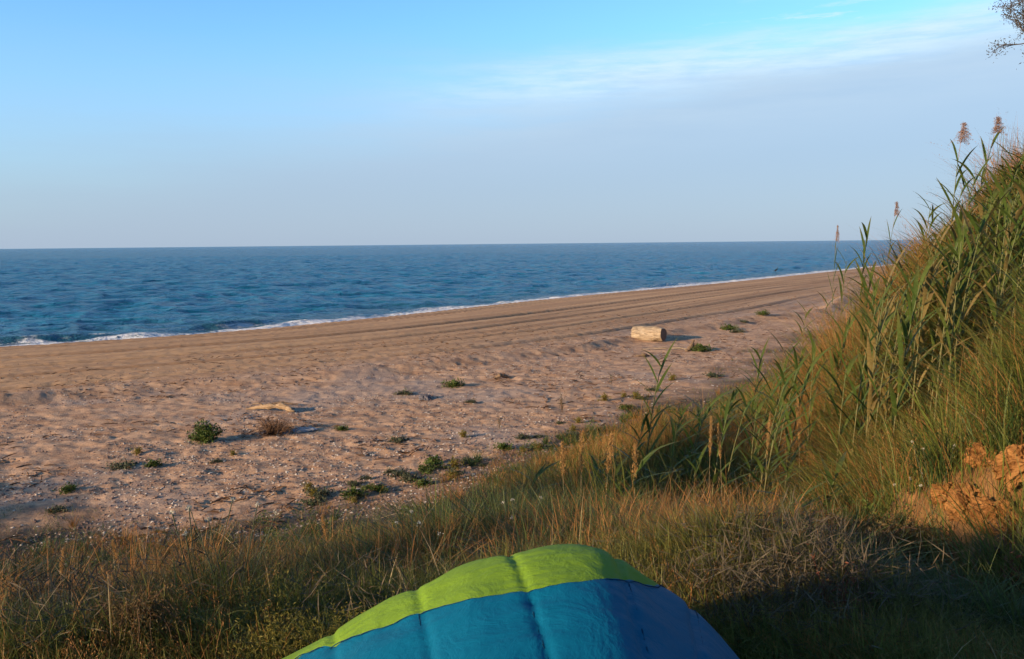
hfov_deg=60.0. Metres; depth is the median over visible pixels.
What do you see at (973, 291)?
reed
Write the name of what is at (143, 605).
dry shrub
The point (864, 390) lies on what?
reed
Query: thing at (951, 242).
reed
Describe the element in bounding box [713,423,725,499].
seed spike grass
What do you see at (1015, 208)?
reed
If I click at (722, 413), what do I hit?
reed
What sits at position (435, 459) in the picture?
beach plant
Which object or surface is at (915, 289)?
reed
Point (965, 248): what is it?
reed
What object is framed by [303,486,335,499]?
beach plant
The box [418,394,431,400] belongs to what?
stone
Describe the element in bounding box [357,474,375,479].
beach plant
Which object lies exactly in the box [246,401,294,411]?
driftwood
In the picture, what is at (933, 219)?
reed
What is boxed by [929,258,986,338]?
reed
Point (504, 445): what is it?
beach plant
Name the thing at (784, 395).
reed
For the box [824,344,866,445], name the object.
reed
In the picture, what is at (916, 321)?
reed
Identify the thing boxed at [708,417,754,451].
reed
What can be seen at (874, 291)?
reed
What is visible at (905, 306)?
reed
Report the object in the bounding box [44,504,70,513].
beach plant
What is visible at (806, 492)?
reed
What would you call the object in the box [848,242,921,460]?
reed
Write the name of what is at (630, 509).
straw tussocks
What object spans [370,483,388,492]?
beach plant
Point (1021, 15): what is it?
tamarisk
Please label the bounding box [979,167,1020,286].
reed
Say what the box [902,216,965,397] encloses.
reed
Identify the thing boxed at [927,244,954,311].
reed
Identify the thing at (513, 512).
wild flower
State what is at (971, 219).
reed
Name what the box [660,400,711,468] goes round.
reed
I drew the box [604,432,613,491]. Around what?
seed spike grass
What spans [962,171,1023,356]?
reed
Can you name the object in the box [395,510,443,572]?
wild flower
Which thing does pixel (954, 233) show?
reed
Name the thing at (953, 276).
reed
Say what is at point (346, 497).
beach plant
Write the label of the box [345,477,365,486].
beach plant
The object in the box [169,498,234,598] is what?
wild flower
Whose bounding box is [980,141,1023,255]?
reed
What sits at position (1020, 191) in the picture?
reed
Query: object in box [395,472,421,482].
beach plant
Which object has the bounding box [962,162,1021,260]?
reed
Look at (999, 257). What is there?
reed
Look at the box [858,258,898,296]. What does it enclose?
reed
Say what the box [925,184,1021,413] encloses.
reed
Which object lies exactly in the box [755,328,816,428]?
reed
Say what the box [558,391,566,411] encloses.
upright weed
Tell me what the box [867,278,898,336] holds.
reed
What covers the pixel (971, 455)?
clay clod
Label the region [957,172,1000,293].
reed
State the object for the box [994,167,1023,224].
reed
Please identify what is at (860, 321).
reed
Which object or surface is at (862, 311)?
reed
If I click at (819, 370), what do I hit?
reed
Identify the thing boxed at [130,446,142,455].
beach plant
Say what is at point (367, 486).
beach plant
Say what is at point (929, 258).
reed
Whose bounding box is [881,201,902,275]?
reed
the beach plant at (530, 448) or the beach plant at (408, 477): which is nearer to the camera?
the beach plant at (408, 477)
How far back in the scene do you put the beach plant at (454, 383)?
19.20 m
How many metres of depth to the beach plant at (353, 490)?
10.82 m
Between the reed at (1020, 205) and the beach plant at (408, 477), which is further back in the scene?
the beach plant at (408, 477)
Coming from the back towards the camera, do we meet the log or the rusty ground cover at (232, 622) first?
the log
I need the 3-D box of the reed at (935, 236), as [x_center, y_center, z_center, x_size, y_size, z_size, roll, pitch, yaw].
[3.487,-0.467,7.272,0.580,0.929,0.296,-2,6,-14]
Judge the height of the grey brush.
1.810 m
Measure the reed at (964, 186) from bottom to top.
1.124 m
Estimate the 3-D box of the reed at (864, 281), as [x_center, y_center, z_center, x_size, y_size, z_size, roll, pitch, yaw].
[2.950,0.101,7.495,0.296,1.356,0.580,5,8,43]
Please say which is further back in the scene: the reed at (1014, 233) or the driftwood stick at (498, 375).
the driftwood stick at (498, 375)
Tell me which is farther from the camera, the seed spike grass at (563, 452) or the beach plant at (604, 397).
the beach plant at (604, 397)
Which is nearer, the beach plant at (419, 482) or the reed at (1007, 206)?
the reed at (1007, 206)
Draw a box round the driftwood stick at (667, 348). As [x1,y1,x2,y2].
[642,347,685,349]
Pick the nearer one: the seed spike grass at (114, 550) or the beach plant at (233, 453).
the seed spike grass at (114, 550)
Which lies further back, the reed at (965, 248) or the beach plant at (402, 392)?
the beach plant at (402, 392)
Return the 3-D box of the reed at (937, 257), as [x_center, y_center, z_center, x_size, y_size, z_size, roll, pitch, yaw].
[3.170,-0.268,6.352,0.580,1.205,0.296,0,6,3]
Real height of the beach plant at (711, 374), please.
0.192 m
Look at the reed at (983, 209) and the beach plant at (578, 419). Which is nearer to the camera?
the reed at (983, 209)
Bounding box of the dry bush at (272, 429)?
[251,411,300,437]
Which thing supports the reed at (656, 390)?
on the ground at (378, 339)
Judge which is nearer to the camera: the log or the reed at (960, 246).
the reed at (960, 246)
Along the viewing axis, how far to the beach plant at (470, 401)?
17.18 m
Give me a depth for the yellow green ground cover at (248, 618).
1.89 m
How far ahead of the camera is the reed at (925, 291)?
5.25 m
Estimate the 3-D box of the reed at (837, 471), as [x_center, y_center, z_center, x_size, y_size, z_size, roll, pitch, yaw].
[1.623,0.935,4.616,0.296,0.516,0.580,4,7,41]
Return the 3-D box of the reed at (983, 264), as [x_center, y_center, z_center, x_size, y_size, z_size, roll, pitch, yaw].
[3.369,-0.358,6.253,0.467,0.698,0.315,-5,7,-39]
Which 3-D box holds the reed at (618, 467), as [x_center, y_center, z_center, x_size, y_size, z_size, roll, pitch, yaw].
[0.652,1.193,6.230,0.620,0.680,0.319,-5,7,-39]
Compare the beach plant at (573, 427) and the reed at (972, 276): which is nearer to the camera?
the reed at (972, 276)
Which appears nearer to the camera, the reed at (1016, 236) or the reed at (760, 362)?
the reed at (1016, 236)
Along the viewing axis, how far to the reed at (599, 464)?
7.85 m
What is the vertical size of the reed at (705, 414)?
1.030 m
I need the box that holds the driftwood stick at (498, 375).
[494,373,508,378]
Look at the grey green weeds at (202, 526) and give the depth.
9.00 m
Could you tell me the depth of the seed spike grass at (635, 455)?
5.66 m
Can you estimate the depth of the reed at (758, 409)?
6.82 m
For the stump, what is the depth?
25.11 m
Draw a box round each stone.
[292,427,317,432]
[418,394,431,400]
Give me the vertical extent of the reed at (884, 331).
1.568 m
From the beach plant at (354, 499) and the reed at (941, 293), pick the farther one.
the beach plant at (354, 499)
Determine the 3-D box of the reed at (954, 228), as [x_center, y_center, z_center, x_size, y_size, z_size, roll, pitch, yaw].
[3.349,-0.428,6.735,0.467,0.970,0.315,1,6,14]
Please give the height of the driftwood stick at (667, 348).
0.084 m
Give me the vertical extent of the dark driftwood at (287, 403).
0.080 m
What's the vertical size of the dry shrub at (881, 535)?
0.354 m
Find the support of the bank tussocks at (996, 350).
on the ground at (378, 339)
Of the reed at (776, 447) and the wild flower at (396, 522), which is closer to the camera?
the wild flower at (396, 522)
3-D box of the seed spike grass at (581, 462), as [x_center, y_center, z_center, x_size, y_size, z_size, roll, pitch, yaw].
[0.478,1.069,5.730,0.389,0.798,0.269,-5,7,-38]
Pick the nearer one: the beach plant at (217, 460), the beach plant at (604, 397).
the beach plant at (217, 460)
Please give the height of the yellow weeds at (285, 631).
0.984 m
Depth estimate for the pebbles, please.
13.06 m
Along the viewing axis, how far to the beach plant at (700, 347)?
25.01 m
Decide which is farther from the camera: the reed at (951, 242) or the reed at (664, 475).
the reed at (664, 475)
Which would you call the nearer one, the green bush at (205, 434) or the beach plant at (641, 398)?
the green bush at (205, 434)
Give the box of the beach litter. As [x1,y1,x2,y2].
[0,291,848,544]
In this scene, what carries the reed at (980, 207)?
on the ground at (378, 339)
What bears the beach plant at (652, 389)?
on the ground at (378, 339)
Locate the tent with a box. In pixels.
[282,544,738,658]
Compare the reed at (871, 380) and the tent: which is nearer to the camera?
the tent
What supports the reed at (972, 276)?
on the ground at (378, 339)
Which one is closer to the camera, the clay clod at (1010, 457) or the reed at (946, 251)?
the clay clod at (1010, 457)
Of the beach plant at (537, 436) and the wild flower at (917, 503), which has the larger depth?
the beach plant at (537, 436)
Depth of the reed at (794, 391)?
7.98 m
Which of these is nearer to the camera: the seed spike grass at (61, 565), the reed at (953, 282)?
the seed spike grass at (61, 565)
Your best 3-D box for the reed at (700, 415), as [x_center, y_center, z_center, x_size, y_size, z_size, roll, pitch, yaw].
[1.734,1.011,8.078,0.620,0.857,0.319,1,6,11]
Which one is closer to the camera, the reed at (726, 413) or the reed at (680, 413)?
the reed at (726, 413)
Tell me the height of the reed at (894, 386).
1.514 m
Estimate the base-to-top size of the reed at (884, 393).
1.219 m
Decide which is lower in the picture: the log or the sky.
the log
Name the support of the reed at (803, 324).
on the ground at (378, 339)
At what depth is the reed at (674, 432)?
7.13 m
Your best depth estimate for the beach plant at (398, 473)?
11.79 m
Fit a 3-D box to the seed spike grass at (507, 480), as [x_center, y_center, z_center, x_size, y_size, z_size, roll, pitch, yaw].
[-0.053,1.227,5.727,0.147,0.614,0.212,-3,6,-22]
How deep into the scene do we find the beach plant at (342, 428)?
14.84 m
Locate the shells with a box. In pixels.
[1,294,854,547]
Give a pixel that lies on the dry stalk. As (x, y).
(797, 593)
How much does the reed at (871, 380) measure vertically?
1.530 m
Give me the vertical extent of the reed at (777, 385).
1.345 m
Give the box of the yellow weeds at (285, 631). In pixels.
[182,559,411,658]
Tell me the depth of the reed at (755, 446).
7.04 m
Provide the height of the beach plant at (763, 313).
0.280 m
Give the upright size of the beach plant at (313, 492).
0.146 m
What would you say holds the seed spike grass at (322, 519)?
on the ground at (378, 339)
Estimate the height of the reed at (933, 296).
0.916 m
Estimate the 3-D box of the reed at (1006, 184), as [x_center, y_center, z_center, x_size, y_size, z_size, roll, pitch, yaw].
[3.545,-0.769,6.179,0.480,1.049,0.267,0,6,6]
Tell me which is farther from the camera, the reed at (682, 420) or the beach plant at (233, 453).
the beach plant at (233, 453)
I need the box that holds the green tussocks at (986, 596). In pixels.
[0,170,1023,645]
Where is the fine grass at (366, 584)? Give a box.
[0,366,1023,658]
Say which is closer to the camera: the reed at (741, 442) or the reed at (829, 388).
the reed at (741, 442)
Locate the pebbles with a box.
[0,287,870,550]
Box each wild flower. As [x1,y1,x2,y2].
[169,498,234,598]
[186,501,280,615]
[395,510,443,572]
[501,496,541,539]
[893,476,922,534]
[911,440,962,514]
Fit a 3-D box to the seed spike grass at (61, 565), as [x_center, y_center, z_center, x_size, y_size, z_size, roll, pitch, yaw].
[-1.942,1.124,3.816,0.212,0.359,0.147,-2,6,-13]
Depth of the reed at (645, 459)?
5.61 m
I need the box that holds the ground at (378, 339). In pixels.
[0,265,1023,658]
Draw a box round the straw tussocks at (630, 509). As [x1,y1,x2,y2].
[0,183,1023,608]
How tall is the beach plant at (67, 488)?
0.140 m
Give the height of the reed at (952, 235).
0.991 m
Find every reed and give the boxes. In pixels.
[509,460,570,496]
[584,458,641,503]
[588,454,618,488]
[609,441,680,505]
[612,410,663,481]
[616,337,677,487]
[640,467,688,488]
[644,407,713,489]
[656,403,690,470]
[658,443,708,502]
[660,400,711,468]
[664,386,743,488]
[670,400,694,441]
[680,398,728,453]
[687,396,755,498]
[694,386,766,499]
[704,390,747,452]
[706,396,731,434]
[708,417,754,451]
[715,381,751,441]
[725,405,783,496]
[728,371,786,444]
[730,359,815,503]
[730,391,773,493]
[735,339,768,428]
[736,359,805,495]
[739,382,815,511]
[742,384,810,493]
[745,480,827,516]
[750,345,824,490]
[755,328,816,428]
[760,353,790,439]
[764,343,842,500]
[781,328,828,465]
[783,342,818,430]
[787,347,831,415]
[792,302,817,357]
[797,290,840,350]
[802,451,869,514]
[807,347,844,437]
[812,304,868,435]
[813,343,868,482]
[821,263,906,453]
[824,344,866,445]
[827,224,840,329]
[833,246,860,333]
[835,295,904,399]
[837,289,889,389]
[837,303,906,448]
[839,272,909,398]
[842,261,890,389]
[843,218,870,312]
[844,255,933,448]
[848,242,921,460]
[849,261,886,378]
[854,241,920,404]
[856,337,897,423]
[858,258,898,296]
[865,235,943,431]
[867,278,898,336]
[867,290,932,419]
[869,236,975,430]
[872,249,957,449]
[879,285,940,397]
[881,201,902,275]
[887,243,953,405]
[889,259,945,428]
[891,246,999,439]
[897,204,942,265]
[901,204,980,422]
[901,219,951,327]
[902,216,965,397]
[902,254,980,435]
[907,192,947,255]
[908,228,985,410]
[910,209,1009,327]
[914,200,984,416]
[915,163,982,259]
[916,244,949,308]
[917,211,986,320]
[918,122,977,244]
[920,192,1014,324]
[920,218,955,258]
[922,245,965,313]
[923,195,998,402]
[923,229,971,326]
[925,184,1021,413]
[926,214,978,278]
[927,221,982,310]
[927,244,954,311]
[928,152,995,263]
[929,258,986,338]
[931,198,989,289]
[932,249,992,366]
[935,210,985,325]
[936,180,1016,287]
[950,201,1023,362]
[953,190,1015,292]
[955,225,1023,366]
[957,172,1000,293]
[957,179,1005,267]
[958,173,1023,372]
[961,167,1015,335]
[961,187,1023,349]
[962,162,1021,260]
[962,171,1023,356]
[963,116,1007,220]
[968,237,1001,284]
[969,179,1023,343]
[973,164,1011,213]
[974,166,1023,286]
[976,168,1023,345]
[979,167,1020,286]
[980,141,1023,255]
[980,166,1023,338]
[981,222,1023,316]
[984,152,1023,200]
[988,150,1023,245]
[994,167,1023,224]
[1011,174,1023,246]
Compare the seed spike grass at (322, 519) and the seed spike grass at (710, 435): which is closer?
the seed spike grass at (322, 519)
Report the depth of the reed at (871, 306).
6.45 m
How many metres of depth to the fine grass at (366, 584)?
2.03 m
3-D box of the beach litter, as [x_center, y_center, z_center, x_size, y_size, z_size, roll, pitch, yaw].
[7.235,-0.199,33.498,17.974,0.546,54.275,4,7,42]
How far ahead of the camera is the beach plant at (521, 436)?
13.96 m
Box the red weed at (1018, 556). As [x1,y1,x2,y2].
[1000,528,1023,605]
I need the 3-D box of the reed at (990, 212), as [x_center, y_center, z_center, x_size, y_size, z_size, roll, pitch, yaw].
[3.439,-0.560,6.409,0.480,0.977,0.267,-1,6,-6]
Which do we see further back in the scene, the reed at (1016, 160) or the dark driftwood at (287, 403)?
the dark driftwood at (287, 403)
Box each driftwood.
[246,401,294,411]
[267,401,297,404]
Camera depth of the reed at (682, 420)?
8.28 m
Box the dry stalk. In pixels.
[792,575,804,616]
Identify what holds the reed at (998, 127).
on the ground at (378, 339)
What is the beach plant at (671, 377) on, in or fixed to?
on the ground at (378, 339)
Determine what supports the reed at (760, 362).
on the ground at (378, 339)
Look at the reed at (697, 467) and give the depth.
6.41 m
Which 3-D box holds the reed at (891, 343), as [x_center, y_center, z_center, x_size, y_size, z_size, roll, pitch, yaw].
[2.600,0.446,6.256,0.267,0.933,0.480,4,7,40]
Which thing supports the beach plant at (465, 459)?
on the ground at (378, 339)
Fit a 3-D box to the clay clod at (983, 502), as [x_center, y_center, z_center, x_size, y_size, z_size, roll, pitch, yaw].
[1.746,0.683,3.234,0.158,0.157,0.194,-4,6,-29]
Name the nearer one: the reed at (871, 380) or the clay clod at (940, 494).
the clay clod at (940, 494)
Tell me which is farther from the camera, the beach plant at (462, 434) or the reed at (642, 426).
the beach plant at (462, 434)
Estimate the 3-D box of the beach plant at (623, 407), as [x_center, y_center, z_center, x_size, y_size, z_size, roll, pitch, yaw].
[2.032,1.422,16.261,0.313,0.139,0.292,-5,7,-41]
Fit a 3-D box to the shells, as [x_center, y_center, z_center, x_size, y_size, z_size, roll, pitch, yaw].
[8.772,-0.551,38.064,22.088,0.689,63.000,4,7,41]
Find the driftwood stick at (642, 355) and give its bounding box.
[635,353,649,356]
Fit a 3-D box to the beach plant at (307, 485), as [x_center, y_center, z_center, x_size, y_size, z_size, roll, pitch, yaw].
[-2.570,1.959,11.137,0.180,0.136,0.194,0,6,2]
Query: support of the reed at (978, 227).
on the ground at (378, 339)
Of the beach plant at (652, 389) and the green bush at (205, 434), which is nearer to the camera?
the green bush at (205, 434)
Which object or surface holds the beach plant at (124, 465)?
on the ground at (378, 339)
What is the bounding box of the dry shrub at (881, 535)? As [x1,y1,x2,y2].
[792,503,947,584]
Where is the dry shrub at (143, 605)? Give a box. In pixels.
[75,572,206,658]
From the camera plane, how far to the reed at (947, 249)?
6.92 m
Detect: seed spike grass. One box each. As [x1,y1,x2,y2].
[59,548,66,584]
[111,539,122,585]
[320,515,328,539]
[505,473,509,498]
[559,441,566,500]
[577,433,601,508]
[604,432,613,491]
[631,443,638,497]
[697,417,712,504]
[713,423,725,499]
[764,413,771,501]
[795,394,800,468]
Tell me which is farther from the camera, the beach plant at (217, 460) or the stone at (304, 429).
the stone at (304, 429)
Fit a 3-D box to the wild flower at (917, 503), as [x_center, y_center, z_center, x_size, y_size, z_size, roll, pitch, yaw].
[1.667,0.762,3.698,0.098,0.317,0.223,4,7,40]
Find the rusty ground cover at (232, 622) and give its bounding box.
[4,346,1021,658]
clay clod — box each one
[929,482,954,509]
[945,482,980,523]
[962,442,997,467]
[965,496,1022,536]
[986,443,1023,491]
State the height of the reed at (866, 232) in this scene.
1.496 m
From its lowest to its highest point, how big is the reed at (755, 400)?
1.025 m
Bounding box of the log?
[631,325,666,340]
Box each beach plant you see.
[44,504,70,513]
[52,481,79,494]
[106,458,136,470]
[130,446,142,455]
[143,458,165,467]
[207,457,223,463]
[228,449,237,455]
[301,481,313,489]
[302,495,326,505]
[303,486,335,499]
[308,488,320,497]
[334,424,349,430]
[339,486,367,497]
[340,492,362,500]
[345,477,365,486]
[348,496,357,503]
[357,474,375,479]
[358,483,373,489]
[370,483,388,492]
[383,466,397,473]
[385,434,409,443]
[387,467,417,477]
[393,387,416,395]
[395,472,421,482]
[411,476,434,487]
[414,465,434,473]
[418,458,448,469]
[423,454,444,462]
[440,378,464,387]
[443,455,464,469]
[445,466,463,476]
[446,469,460,480]
[456,456,481,464]
[458,429,469,436]
[465,398,476,402]
[493,440,513,450]
[512,431,534,439]
[527,440,546,449]
[532,433,544,437]
[532,443,543,450]
[569,423,577,430]
[573,416,583,422]
[597,393,609,400]
[617,403,630,409]
[622,411,639,419]
[630,391,640,398]
[633,395,648,399]
[644,385,662,391]
[668,373,676,380]
[690,343,715,351]
[702,371,724,377]
[719,323,738,329]
[729,328,747,332]
[754,309,769,315]
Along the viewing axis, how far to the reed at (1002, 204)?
5.49 m
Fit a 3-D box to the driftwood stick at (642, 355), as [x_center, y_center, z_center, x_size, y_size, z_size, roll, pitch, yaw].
[3.522,0.692,23.929,0.429,0.129,0.132,-2,6,-12]
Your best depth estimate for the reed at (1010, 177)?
5.82 m
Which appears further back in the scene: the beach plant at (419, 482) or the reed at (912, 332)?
the beach plant at (419, 482)
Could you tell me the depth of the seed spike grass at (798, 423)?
5.68 m
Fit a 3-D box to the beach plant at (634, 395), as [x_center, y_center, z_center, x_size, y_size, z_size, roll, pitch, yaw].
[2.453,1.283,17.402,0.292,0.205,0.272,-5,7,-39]
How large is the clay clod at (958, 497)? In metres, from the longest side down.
0.186 x 0.153 x 0.139 m
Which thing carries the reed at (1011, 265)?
on the ground at (378, 339)
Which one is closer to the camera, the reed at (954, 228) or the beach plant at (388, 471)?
the reed at (954, 228)
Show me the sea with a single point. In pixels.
(55, 295)
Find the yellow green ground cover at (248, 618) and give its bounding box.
[10,437,1022,658]
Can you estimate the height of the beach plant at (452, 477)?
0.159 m
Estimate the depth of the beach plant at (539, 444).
13.11 m
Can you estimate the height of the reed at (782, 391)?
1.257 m
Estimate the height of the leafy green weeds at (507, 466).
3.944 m
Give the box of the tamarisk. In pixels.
[985,0,1023,69]
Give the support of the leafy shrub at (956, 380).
on the ground at (378, 339)
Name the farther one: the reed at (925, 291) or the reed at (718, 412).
the reed at (718, 412)
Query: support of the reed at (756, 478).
on the ground at (378, 339)
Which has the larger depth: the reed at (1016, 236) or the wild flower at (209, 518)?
the reed at (1016, 236)
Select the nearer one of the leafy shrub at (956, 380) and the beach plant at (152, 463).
the leafy shrub at (956, 380)
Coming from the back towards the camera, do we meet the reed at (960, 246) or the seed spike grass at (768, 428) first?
the seed spike grass at (768, 428)
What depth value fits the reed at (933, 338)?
5.59 m
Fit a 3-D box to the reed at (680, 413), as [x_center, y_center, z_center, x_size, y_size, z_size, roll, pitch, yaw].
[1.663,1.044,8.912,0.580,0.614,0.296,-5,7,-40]
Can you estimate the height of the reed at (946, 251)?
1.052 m
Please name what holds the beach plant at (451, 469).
on the ground at (378, 339)
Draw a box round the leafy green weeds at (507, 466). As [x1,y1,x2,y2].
[27,288,1021,592]
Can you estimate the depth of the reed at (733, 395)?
8.21 m
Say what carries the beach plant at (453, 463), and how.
on the ground at (378, 339)
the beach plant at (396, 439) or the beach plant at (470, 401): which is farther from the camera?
the beach plant at (470, 401)
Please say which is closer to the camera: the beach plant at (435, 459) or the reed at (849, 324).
the reed at (849, 324)
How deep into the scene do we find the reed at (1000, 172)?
7.25 m
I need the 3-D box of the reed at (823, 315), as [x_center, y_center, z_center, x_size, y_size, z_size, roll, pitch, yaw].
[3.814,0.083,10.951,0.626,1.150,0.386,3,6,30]
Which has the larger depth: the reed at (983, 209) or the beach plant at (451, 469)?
the beach plant at (451, 469)
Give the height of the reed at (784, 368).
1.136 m
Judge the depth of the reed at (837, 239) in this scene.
10.50 m
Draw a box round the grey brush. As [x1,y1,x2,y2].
[0,477,1023,658]
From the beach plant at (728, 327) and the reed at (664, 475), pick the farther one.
the beach plant at (728, 327)
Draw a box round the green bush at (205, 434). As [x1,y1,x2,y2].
[186,418,226,444]
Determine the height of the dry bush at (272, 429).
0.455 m
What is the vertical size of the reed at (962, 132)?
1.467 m
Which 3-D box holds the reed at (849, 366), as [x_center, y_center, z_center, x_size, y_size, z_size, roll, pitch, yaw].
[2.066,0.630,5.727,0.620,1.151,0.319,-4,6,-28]
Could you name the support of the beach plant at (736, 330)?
on the ground at (378, 339)
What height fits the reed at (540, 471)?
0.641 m
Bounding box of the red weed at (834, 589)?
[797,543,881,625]
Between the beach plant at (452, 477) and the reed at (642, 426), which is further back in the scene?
the beach plant at (452, 477)
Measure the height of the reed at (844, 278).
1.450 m
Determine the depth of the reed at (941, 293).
5.32 m
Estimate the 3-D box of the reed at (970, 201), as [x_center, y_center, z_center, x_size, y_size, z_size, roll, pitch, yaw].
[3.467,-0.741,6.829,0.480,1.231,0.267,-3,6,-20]
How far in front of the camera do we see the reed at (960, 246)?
5.01 m
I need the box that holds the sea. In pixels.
[0,240,930,346]
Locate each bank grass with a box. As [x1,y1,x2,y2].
[445,127,1023,511]
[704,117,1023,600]
[707,128,1023,604]
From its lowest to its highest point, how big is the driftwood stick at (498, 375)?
0.151 m
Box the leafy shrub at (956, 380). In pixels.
[934,370,965,394]
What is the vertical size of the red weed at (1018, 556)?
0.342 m
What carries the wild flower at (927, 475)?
on the ground at (378, 339)
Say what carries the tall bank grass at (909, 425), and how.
on the ground at (378, 339)
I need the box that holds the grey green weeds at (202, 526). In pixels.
[0,384,974,582]
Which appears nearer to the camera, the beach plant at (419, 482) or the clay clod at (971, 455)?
the clay clod at (971, 455)
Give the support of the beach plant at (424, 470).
on the ground at (378, 339)
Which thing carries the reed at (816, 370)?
on the ground at (378, 339)
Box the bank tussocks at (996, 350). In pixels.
[685,141,1023,604]
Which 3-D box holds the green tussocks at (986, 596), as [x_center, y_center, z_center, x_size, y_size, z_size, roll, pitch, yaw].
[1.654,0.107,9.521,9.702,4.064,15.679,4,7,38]
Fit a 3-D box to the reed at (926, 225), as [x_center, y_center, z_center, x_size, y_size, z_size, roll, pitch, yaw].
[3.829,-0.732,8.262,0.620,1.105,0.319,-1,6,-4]
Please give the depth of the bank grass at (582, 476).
7.29 m
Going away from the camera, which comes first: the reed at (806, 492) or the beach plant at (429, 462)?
the reed at (806, 492)
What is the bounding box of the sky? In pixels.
[0,0,1023,248]
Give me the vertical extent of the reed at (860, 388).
1.529 m
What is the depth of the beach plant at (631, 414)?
15.44 m
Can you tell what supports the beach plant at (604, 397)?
on the ground at (378, 339)
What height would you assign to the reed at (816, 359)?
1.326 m

